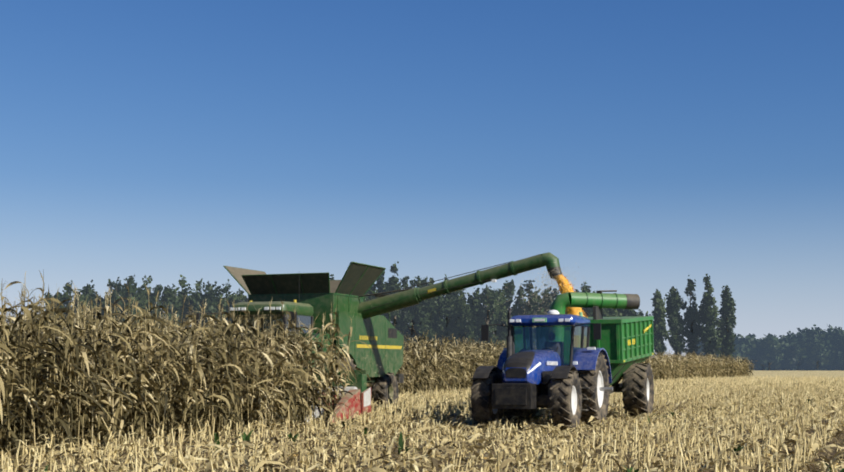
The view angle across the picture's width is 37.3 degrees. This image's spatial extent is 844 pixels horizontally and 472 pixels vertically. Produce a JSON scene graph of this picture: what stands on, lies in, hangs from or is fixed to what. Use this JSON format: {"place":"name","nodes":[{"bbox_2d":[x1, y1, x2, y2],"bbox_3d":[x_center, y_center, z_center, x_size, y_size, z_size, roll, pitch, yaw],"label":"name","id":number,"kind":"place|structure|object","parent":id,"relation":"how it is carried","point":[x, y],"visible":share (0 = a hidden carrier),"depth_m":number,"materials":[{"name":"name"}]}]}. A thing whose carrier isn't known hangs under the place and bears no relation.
{"place":"outdoors","nodes":[
{"label":"outdoors","id":0,"kind":"place"},
{"bbox_2d":[244,306,470,423],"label":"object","id":1,"kind":"object","parent":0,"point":[386,372],"visible":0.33,"depth_m":46.62,"materials":[{"name":"yellow plant"}]},
{"bbox_2d":[0,370,843,471],"bbox_3d":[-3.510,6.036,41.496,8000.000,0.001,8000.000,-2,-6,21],"label":"field ground","id":2,"kind":"structure","parent":0,"point":[800,373],"depth_m":26.85,"materials":[{"name":"beige plant"}]},
{"bbox_2d":[0,269,372,458],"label":"standing corn","id":3,"kind":"object","parent":2,"relation":"on","point":[168,380],"visible":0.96,"depth_m":27.84,"materials":[{"name":"beige plant"}]},
{"bbox_2d":[40,261,653,356],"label":"tree line","id":4,"kind":"object","parent":2,"relation":"on","point":[453,313],"visible":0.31,"depth_m":233.93,"materials":[{"name":"green plant"}]},
{"bbox_2d":[192,252,561,423],"bbox_3d":[-2.891,3.226,41.193,11.383,5.538,14.797,-5,-7,37],"label":"combine harvester","id":5,"kind":"object","parent":2,"relation":"on","point":[306,296],"visible":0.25,"depth_m":42.94,"materials":[{"name":"green metal"}]},
{"bbox_2d":[7,301,755,397],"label":"corn standing","id":6,"kind":"object","parent":2,"relation":"on","point":[674,367],"visible":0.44,"depth_m":77.23,"materials":[{"name":"beige plant"}]},
{"bbox_2d":[0,373,843,471],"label":"stubble stalks","id":7,"kind":"object","parent":2,"relation":"on","point":[793,395],"visible":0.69,"depth_m":25.07,"materials":[{"name":"plant"}]},
{"bbox_2d":[44,398,843,471],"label":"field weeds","id":8,"kind":"object","parent":2,"relation":"on","point":[245,437],"visible":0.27,"depth_m":24.24,"materials":[{"name":"green plant"}]},
{"bbox_2d":[64,412,838,471],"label":"dropped cobs","id":9,"kind":"object","parent":2,"relation":"on","point":[568,444],"visible":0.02,"depth_m":22.99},
{"bbox_2d":[470,308,612,429],"bbox_3d":[3.348,3.696,35.323,3.494,3.376,5.907,-2,-6,21],"label":"blue tractor","id":10,"kind":"object","parent":2,"relation":"on","point":[521,379],"visible":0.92,"depth_m":34.45,"materials":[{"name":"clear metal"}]},
{"bbox_2d":[536,290,653,416],"bbox_3d":[5.574,3.932,41.111,3.441,4.258,8.036,-2,-3,21],"label":"grain cart","id":11,"kind":"object","parent":2,"relation":"on","point":[626,343],"visible":0.6,"depth_m":40.30,"materials":[{"name":"green metal"}]},
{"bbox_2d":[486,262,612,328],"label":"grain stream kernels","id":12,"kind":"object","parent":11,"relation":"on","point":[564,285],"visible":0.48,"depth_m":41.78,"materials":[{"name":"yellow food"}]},
{"bbox_2d":[650,274,735,360],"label":"poplar trees","id":13,"kind":"object","parent":2,"relation":"on","point":[693,330],"visible":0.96,"depth_m":229.43,"materials":[{"name":"green plant"}]},
{"bbox_2d":[686,324,843,370],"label":"tree line","id":14,"kind":"object","parent":2,"relation":"on","point":[817,349],"visible":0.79,"depth_m":581.15,"materials":[{"name":"green plant"}]},
{"bbox_2d":[0,0,843,359],"label":"sky","id":15,"kind":"structure","parent":0,"point":[644,146],"materials":[{"name":"blue"}]}
]}

